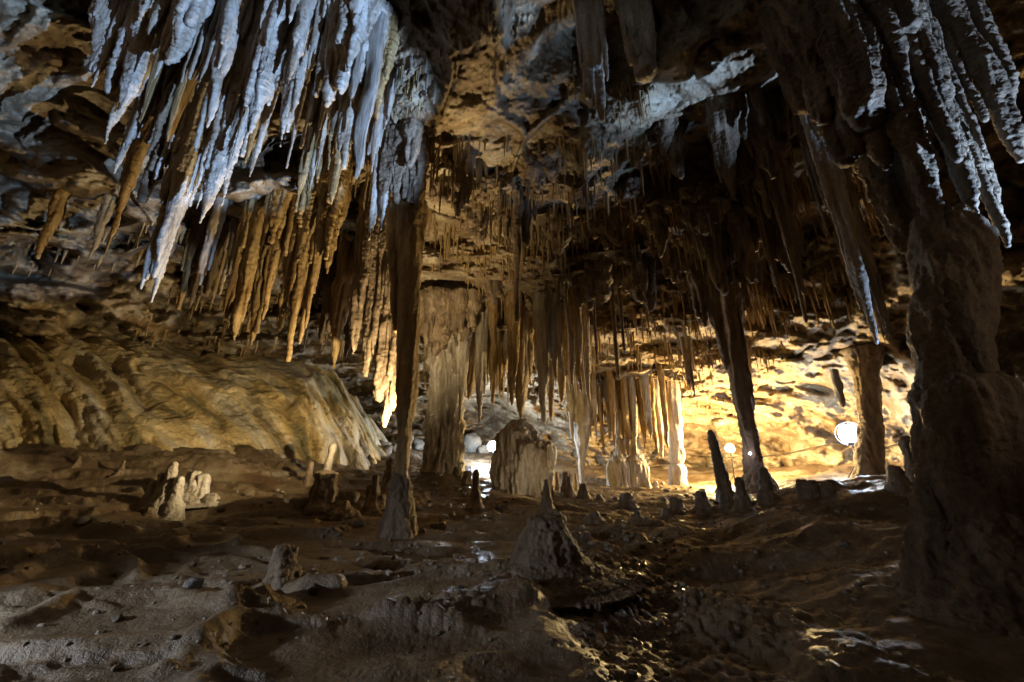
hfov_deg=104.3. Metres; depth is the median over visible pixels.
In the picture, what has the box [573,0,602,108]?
stalactite
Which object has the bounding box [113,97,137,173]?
stalactite
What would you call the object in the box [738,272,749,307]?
stalactite
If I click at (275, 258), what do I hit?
stalactite
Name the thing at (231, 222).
stalactite
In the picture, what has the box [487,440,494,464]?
work lamp
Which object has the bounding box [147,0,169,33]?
stalactite
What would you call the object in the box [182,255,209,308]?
stalactite
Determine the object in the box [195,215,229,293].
stalactite
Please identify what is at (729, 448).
work lamp
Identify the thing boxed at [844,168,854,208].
stalactite
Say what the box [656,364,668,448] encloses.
stalactite
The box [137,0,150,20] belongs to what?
stalactite
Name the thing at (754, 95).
stalactite
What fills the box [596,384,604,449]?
stalactite
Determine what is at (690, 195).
stalactite
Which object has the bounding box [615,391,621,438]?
stalactite
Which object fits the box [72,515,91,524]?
stone
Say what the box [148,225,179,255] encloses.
stalactite
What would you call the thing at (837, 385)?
stalactite
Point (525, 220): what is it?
stalactite
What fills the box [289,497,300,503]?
stone
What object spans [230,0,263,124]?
stalactite
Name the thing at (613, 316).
stalactite
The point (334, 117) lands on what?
stalactite
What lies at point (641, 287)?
stalactite
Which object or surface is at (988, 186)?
stalactite
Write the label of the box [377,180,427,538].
column
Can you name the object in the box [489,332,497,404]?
stalactite
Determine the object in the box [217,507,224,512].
stone
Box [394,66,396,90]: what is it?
stalactite
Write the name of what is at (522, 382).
stalactite
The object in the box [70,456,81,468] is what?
stalagmite
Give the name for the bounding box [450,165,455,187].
stalactite
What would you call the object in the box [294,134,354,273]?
stalactite
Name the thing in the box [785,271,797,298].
stalactite
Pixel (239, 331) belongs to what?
stalactite
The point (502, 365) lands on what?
stalactite
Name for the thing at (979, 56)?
stalactite
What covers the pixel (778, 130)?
stalactite
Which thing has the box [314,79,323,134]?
stalactite
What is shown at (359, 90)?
stalactite
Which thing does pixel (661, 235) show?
stalactite
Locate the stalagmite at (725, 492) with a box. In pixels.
[707,430,734,512]
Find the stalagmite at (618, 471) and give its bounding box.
[606,438,631,486]
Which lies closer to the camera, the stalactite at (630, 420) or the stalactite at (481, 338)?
the stalactite at (481, 338)
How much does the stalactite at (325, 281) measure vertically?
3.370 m
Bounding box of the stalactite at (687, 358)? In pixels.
[679,336,694,396]
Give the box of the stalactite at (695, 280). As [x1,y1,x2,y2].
[685,259,719,326]
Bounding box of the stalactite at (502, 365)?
[497,332,507,392]
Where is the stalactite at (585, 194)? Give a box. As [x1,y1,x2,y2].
[582,176,587,206]
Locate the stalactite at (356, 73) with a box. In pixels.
[349,42,363,98]
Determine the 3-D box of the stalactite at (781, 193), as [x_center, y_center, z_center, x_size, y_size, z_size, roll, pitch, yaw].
[6.431,-2.960,9.418,0.543,5.441,0.590,0,-18,0]
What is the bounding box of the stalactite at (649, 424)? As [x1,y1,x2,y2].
[644,372,652,438]
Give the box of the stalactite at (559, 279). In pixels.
[557,268,560,296]
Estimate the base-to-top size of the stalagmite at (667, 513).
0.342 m
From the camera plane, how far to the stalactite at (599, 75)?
7.12 m
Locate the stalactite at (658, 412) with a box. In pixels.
[654,379,663,457]
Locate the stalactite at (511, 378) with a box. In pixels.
[504,295,515,404]
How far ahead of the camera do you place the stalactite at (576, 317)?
13.36 m
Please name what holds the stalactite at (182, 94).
hanging from the cave ceiling
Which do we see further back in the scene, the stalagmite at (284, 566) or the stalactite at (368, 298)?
the stalactite at (368, 298)
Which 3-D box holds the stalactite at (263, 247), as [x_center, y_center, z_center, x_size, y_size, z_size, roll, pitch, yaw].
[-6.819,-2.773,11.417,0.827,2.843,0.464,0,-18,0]
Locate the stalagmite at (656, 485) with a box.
[653,481,659,488]
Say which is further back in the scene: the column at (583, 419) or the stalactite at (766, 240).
the column at (583, 419)
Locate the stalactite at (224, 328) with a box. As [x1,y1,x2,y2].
[221,324,227,339]
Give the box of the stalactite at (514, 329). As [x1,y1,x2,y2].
[508,290,521,376]
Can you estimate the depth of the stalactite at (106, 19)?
7.27 m
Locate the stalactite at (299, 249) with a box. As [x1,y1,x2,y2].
[276,195,316,361]
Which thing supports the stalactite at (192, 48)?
hanging from the cave ceiling
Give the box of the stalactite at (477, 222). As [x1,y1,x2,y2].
[461,197,488,245]
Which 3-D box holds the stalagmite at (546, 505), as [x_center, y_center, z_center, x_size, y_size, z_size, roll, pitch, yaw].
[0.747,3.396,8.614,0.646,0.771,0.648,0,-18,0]
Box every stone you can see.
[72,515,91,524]
[111,614,122,621]
[182,577,204,589]
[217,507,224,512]
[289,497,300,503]
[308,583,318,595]
[338,490,359,504]
[352,519,365,526]
[371,509,379,513]
[430,523,439,527]
[580,531,590,538]
[839,542,848,546]
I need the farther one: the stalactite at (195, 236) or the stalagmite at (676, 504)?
the stalactite at (195, 236)
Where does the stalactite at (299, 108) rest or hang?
hanging from the cave ceiling
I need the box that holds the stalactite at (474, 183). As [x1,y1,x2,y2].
[473,169,475,195]
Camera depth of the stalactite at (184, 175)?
7.29 m
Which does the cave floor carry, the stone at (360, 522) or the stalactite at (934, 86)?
the stone at (360, 522)
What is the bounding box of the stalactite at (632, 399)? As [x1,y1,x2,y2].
[627,377,637,453]
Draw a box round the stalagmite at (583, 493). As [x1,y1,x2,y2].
[574,483,591,499]
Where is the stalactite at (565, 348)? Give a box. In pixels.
[561,304,568,376]
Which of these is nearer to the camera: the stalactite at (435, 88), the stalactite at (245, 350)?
the stalactite at (435, 88)
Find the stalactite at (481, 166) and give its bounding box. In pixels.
[479,160,482,187]
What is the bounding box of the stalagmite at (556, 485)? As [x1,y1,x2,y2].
[553,471,559,490]
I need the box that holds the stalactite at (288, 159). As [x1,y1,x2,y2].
[286,107,296,168]
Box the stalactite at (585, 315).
[581,304,590,403]
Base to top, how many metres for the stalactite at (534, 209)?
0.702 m
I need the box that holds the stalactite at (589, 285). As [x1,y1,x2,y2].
[572,251,622,310]
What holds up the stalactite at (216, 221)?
hanging from the cave ceiling
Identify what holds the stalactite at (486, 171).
hanging from the cave ceiling
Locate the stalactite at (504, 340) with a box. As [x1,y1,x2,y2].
[501,322,507,361]
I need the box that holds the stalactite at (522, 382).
[515,299,528,418]
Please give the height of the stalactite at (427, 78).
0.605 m
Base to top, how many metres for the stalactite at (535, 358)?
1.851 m
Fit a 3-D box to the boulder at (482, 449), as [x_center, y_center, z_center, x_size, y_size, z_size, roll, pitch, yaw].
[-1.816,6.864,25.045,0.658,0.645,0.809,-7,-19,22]
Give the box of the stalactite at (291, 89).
[274,13,324,146]
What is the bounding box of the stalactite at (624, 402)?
[618,377,630,455]
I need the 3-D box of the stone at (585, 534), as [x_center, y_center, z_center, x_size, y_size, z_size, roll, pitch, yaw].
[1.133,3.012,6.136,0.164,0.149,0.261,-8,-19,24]
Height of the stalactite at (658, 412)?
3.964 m
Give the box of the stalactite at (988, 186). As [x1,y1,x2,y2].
[923,0,1011,247]
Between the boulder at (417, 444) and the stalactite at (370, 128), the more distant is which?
the boulder at (417, 444)
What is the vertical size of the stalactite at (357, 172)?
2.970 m
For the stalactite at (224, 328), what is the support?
hanging from the cave ceiling
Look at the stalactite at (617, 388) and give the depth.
18.52 m
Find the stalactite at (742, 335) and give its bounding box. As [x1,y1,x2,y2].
[737,300,749,373]
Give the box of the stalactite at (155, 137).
[136,48,189,202]
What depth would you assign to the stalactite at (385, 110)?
7.75 m
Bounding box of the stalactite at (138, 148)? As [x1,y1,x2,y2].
[104,109,156,253]
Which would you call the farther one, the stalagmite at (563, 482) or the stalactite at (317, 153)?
the stalagmite at (563, 482)
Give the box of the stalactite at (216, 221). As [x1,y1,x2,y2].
[198,196,228,284]
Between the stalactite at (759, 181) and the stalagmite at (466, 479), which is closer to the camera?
the stalactite at (759, 181)
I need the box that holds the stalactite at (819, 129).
[814,122,835,164]
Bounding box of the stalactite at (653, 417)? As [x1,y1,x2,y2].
[649,376,658,452]
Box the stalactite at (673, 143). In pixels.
[649,117,688,178]
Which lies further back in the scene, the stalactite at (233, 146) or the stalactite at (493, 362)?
the stalactite at (493, 362)
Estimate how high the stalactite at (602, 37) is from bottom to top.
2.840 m
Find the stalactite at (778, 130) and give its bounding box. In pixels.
[743,88,796,178]
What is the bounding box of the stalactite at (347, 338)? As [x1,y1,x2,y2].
[343,314,349,357]
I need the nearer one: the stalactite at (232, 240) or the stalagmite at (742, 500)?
the stalagmite at (742, 500)
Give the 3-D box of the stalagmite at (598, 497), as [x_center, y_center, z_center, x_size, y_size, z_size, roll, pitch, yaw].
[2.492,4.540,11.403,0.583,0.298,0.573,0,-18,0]
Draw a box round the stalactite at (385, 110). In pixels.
[371,70,395,170]
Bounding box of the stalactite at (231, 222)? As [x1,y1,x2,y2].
[224,217,233,251]
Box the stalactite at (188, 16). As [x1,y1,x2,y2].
[163,0,214,64]
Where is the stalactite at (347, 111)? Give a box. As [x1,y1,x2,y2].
[337,87,361,169]
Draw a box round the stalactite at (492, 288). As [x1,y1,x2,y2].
[473,270,501,304]
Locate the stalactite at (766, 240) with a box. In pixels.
[755,199,779,295]
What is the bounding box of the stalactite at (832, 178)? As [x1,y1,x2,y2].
[799,114,878,343]
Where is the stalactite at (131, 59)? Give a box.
[103,0,169,143]
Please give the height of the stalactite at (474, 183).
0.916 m
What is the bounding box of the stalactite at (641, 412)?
[636,381,645,447]
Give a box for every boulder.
[359,444,369,456]
[379,440,391,444]
[380,445,392,455]
[391,442,396,451]
[411,438,423,449]
[463,433,481,451]
[478,445,488,452]
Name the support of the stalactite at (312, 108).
hanging from the cave ceiling
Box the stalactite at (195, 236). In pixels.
[176,216,205,309]
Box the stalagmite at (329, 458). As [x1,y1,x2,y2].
[322,443,336,469]
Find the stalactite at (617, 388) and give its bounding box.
[615,381,624,440]
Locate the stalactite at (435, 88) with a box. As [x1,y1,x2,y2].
[433,79,436,104]
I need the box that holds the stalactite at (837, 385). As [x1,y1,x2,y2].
[829,369,845,407]
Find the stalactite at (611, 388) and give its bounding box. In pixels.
[606,371,615,445]
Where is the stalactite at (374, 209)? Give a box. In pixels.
[368,153,379,240]
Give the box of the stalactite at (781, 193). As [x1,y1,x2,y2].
[763,148,807,322]
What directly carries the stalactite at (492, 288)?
hanging from the cave ceiling
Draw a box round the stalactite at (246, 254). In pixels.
[223,197,266,339]
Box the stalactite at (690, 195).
[676,184,719,235]
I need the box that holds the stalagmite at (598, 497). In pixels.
[593,494,605,501]
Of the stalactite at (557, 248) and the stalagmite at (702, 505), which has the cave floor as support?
the stalagmite at (702, 505)
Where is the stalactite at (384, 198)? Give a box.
[378,191,388,241]
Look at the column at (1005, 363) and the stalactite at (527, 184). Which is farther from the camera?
the stalactite at (527, 184)
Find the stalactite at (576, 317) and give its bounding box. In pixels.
[569,286,582,391]
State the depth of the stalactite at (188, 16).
6.80 m
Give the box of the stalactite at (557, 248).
[535,205,571,254]
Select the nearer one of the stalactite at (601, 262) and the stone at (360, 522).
the stone at (360, 522)
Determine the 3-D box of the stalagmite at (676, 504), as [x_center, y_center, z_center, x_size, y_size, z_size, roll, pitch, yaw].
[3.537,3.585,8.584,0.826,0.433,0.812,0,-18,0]
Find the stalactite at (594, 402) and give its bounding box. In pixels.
[591,376,597,441]
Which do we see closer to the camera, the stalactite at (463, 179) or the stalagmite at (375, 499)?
the stalagmite at (375, 499)
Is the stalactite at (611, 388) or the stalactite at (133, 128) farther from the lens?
the stalactite at (611, 388)
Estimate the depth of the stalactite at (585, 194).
9.39 m
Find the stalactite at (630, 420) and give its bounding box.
[629,409,631,438]
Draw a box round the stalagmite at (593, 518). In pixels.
[583,510,608,525]
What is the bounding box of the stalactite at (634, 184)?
[610,176,646,220]
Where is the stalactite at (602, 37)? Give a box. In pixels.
[598,0,608,80]
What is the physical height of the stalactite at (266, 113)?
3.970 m
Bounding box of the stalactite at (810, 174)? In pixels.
[792,113,827,236]
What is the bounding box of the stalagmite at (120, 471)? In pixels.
[106,460,126,477]
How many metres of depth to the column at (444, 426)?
13.38 m
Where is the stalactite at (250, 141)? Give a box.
[244,114,260,163]
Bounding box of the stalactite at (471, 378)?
[467,330,475,399]
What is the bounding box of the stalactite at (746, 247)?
[731,194,759,282]
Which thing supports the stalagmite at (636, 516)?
on the cave floor
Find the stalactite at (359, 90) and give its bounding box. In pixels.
[356,83,363,108]
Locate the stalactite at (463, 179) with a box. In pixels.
[432,145,475,217]
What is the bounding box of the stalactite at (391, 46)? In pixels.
[372,9,400,121]
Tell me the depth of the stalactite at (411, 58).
7.67 m
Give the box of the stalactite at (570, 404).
[565,376,575,439]
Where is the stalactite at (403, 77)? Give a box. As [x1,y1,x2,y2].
[402,69,404,84]
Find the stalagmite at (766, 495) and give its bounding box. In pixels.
[754,467,777,505]
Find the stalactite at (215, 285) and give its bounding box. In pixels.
[210,250,227,304]
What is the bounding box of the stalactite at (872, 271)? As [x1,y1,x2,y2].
[852,193,894,343]
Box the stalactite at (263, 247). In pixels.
[261,231,283,289]
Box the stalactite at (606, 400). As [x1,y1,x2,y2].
[603,378,611,439]
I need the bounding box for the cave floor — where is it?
[0,442,1023,681]
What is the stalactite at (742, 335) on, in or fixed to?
hanging from the cave ceiling
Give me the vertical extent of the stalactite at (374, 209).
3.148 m
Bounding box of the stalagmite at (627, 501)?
[616,492,648,511]
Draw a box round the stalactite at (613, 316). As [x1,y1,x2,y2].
[610,283,619,378]
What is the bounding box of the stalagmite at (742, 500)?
[726,477,752,513]
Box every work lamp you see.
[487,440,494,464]
[725,444,735,480]
[834,422,856,477]
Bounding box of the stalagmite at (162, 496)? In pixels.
[137,461,185,520]
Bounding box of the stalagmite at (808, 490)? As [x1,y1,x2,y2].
[795,479,820,500]
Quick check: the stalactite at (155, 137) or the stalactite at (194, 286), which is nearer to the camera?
the stalactite at (155, 137)
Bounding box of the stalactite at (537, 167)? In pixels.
[521,140,564,192]
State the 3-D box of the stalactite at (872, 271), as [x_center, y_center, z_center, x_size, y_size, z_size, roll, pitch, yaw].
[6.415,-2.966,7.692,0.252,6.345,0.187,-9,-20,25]
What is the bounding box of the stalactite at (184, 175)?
[139,54,213,302]
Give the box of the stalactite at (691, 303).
[686,295,692,311]
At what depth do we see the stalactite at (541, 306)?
13.19 m
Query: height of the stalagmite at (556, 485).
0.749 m
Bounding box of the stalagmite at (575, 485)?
[572,474,578,490]
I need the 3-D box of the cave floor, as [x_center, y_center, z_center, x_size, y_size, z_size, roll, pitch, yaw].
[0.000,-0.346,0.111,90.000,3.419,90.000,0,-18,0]
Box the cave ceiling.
[0,0,1023,470]
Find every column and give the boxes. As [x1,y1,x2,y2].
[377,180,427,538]
[416,282,472,485]
[568,373,596,483]
[657,381,687,485]
[720,279,780,493]
[838,343,886,478]
[890,204,1023,636]
[994,331,1015,376]
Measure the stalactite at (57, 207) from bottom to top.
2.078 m
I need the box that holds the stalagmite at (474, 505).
[465,469,484,514]
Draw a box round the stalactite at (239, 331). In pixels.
[237,323,242,335]
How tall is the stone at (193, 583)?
0.125 m
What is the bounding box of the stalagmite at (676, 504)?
[668,496,687,514]
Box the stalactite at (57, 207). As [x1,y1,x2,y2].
[34,188,71,258]
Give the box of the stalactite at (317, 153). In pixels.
[309,103,332,192]
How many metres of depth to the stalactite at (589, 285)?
12.90 m
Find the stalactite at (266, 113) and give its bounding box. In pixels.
[249,82,281,176]
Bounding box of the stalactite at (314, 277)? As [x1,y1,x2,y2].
[304,243,323,328]
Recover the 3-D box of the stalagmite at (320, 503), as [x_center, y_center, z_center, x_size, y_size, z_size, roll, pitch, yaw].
[-3.625,3.007,7.772,1.381,0.934,0.848,0,-18,0]
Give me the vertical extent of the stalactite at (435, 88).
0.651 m
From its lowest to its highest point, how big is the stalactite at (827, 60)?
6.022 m
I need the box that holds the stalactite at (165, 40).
[154,0,174,78]
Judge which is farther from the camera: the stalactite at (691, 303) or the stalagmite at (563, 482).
the stalactite at (691, 303)
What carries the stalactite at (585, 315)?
hanging from the cave ceiling
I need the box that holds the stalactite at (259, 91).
[239,0,296,156]
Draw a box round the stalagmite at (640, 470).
[627,439,649,486]
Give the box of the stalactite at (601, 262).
[599,254,604,280]
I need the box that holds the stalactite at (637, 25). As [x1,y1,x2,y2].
[614,0,656,83]
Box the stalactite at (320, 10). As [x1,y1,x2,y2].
[307,0,327,68]
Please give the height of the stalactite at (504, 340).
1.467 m
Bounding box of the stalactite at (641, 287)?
[621,252,656,311]
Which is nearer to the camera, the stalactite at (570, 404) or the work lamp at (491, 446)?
the stalactite at (570, 404)
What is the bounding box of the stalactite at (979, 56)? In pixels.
[929,0,1023,162]
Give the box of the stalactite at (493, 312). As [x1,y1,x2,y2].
[487,297,498,354]
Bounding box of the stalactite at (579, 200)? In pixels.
[573,194,597,209]
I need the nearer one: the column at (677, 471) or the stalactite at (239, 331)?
the stalactite at (239, 331)
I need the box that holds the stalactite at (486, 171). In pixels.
[485,165,487,189]
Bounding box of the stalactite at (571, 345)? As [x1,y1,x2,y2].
[564,295,574,384]
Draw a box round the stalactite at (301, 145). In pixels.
[299,121,307,148]
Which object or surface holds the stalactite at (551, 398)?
hanging from the cave ceiling
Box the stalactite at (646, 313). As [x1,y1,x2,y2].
[642,303,648,321]
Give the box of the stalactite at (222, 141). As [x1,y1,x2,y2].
[199,0,262,222]
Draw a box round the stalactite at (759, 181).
[736,160,797,272]
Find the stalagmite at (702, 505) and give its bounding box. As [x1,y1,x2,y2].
[685,490,713,514]
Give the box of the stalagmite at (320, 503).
[293,470,360,520]
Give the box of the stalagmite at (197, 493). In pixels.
[182,470,219,508]
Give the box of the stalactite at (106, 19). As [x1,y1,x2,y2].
[88,0,131,87]
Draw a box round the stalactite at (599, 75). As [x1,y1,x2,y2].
[594,59,605,121]
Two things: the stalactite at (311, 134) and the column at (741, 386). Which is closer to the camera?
the stalactite at (311, 134)
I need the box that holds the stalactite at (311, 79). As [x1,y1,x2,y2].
[309,71,312,86]
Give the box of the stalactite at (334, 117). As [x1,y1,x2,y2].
[331,90,338,134]
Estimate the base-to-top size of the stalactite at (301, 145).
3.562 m
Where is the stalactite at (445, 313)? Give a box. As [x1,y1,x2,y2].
[420,286,481,356]
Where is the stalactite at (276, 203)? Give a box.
[264,175,292,243]
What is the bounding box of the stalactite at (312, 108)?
[306,56,321,125]
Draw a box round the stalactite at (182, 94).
[166,20,211,141]
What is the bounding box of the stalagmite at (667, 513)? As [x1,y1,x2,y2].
[657,508,676,519]
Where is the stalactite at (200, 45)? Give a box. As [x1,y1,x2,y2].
[187,0,216,79]
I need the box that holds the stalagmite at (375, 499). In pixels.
[361,474,385,516]
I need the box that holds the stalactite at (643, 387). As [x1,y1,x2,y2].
[639,375,648,428]
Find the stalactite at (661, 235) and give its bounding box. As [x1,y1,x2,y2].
[636,186,676,257]
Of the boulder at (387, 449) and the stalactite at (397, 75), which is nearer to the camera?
the stalactite at (397, 75)
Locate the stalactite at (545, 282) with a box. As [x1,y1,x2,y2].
[543,280,547,293]
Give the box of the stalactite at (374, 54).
[353,11,386,170]
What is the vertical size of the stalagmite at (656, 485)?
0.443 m
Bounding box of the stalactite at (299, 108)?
[290,72,309,149]
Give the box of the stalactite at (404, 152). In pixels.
[378,118,430,209]
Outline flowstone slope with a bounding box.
[0,325,387,469]
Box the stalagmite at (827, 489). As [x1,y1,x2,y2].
[819,483,835,497]
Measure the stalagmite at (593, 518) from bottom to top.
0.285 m
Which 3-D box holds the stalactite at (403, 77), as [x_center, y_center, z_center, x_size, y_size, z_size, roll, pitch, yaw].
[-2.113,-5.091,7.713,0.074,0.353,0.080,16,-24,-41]
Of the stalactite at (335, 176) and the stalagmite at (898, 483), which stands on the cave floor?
the stalagmite at (898, 483)
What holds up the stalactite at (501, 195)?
hanging from the cave ceiling
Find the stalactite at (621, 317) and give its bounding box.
[617,286,625,353]
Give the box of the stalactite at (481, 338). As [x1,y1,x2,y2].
[474,303,487,423]
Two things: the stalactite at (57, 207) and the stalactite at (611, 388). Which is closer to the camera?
the stalactite at (57, 207)
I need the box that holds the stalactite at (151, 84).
[139,4,169,123]
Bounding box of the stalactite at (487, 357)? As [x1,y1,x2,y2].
[486,331,488,374]
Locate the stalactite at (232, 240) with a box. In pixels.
[218,218,240,294]
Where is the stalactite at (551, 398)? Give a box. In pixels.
[548,359,553,421]
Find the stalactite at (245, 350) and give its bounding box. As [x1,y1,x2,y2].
[242,342,248,355]
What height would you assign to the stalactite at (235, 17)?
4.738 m
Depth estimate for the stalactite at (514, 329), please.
13.39 m
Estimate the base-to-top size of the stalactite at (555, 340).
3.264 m
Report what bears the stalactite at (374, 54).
hanging from the cave ceiling
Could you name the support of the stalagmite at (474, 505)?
on the cave floor
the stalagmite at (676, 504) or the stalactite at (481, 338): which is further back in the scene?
the stalactite at (481, 338)
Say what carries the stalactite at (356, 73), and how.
hanging from the cave ceiling
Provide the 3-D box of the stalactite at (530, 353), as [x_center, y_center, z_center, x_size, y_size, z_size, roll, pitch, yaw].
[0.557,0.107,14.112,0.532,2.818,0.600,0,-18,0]
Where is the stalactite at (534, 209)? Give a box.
[532,200,536,220]
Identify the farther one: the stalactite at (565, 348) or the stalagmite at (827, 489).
the stalactite at (565, 348)
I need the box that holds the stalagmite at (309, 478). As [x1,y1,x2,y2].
[303,461,314,486]
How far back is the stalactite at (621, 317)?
13.44 m
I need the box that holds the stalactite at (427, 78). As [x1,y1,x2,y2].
[425,69,428,92]
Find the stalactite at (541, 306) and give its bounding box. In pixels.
[533,291,549,424]
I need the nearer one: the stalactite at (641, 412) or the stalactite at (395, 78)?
the stalactite at (395, 78)
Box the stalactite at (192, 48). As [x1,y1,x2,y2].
[180,22,203,82]
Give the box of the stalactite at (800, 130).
[788,102,826,205]
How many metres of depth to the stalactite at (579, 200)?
10.32 m
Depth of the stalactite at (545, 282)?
13.02 m
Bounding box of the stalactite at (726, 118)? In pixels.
[703,93,748,200]
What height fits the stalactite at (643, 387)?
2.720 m
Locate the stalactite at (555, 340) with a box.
[548,292,562,379]
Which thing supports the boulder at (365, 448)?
on the flowstone slope
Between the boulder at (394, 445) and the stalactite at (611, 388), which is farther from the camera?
the boulder at (394, 445)
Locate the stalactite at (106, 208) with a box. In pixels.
[88,194,118,259]
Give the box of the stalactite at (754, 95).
[746,84,766,124]
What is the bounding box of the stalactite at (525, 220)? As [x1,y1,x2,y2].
[502,196,532,254]
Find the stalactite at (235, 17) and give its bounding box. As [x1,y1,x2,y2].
[193,0,255,151]
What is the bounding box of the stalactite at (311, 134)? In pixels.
[306,115,315,151]
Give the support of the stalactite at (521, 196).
hanging from the cave ceiling
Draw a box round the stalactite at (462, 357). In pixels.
[456,331,469,417]
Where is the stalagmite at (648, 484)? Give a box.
[645,477,651,487]
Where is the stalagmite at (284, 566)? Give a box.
[262,543,301,589]
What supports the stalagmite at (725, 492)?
on the cave floor
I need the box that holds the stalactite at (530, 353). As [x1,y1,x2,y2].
[527,309,533,381]
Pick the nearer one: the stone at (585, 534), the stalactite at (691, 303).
the stone at (585, 534)
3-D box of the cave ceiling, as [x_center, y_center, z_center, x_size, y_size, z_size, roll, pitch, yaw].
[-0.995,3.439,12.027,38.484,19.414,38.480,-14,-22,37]
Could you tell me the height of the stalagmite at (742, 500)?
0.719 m
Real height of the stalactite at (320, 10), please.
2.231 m
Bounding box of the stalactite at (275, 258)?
[261,201,290,319]
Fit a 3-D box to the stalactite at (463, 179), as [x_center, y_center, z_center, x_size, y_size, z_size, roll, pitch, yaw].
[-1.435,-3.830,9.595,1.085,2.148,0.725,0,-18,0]
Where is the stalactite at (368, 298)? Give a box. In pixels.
[347,178,426,427]
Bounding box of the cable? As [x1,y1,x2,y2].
[594,444,897,457]
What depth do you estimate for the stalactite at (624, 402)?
18.14 m
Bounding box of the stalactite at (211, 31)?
[195,0,221,79]
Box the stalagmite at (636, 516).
[631,511,642,521]
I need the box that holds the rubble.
[0,481,906,680]
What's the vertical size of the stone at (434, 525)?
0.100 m
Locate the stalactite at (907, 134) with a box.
[861,0,945,222]
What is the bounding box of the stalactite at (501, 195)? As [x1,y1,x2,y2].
[499,180,503,208]
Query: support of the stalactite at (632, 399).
hanging from the cave ceiling
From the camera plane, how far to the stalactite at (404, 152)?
8.22 m
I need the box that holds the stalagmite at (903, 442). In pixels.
[897,436,915,483]
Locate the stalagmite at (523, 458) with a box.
[489,418,556,498]
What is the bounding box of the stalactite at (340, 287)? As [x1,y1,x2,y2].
[329,234,354,368]
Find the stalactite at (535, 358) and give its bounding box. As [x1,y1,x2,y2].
[533,339,537,371]
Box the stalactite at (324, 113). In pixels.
[315,97,332,147]
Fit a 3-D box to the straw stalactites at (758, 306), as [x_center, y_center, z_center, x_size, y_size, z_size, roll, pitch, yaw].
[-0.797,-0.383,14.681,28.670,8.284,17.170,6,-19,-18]
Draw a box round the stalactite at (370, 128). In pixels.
[367,110,374,154]
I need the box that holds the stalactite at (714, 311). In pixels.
[704,260,729,371]
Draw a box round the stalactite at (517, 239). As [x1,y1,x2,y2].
[512,223,521,321]
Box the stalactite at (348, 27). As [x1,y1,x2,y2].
[313,0,392,107]
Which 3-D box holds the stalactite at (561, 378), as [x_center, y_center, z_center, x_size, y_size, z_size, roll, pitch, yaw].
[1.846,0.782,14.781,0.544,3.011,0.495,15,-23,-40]
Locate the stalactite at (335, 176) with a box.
[327,125,351,203]
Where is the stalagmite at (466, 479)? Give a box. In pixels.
[461,470,472,486]
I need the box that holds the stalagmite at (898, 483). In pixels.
[884,465,912,498]
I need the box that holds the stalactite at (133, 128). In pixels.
[124,50,168,149]
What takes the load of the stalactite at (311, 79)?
hanging from the cave ceiling
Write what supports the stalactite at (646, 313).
hanging from the cave ceiling
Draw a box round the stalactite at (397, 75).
[396,67,399,85]
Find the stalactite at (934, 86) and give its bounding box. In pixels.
[905,0,979,212]
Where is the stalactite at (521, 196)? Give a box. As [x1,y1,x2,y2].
[520,185,522,211]
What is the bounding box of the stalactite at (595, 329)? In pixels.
[592,301,597,364]
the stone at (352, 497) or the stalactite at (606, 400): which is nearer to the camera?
the stone at (352, 497)
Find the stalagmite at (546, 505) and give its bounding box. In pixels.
[537,479,555,513]
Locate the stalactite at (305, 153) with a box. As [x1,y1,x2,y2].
[302,125,308,171]
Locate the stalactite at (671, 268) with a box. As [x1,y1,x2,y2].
[658,243,694,282]
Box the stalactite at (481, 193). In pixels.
[474,177,509,223]
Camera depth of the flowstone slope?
12.29 m
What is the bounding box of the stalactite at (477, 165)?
[475,158,479,189]
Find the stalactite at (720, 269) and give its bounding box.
[699,204,743,295]
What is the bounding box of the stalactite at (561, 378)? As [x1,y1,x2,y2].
[557,347,565,402]
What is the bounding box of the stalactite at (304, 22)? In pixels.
[288,0,316,79]
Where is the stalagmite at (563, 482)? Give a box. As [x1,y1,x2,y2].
[559,471,569,494]
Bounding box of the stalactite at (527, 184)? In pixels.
[525,179,529,202]
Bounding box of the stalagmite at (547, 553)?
[482,510,644,611]
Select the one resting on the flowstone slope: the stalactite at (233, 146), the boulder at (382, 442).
the boulder at (382, 442)
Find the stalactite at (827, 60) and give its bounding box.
[757,0,941,253]
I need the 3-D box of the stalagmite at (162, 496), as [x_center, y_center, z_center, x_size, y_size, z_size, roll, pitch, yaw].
[-6.562,2.835,7.411,0.915,1.140,0.886,17,-24,-42]
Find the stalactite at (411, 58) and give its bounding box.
[410,57,412,72]
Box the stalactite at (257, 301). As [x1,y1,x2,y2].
[245,235,271,345]
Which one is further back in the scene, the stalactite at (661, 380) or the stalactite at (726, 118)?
the stalactite at (661, 380)
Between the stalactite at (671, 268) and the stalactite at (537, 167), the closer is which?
the stalactite at (537, 167)
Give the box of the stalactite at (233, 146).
[224,53,254,179]
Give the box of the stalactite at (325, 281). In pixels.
[312,250,337,344]
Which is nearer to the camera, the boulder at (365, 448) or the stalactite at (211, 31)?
the stalactite at (211, 31)
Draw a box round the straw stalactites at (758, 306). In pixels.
[8,48,879,436]
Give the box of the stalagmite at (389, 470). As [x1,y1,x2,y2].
[380,458,394,497]
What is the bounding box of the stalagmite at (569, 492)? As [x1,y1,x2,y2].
[562,476,576,497]
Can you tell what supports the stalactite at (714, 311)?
hanging from the cave ceiling
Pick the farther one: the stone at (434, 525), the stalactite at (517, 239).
the stalactite at (517, 239)
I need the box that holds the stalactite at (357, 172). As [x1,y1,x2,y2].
[355,166,360,178]
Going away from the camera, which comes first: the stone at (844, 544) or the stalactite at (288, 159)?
the stone at (844, 544)
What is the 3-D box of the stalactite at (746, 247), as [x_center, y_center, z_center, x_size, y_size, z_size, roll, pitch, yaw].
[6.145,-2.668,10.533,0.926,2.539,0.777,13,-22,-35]
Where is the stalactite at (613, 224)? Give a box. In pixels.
[589,206,629,249]

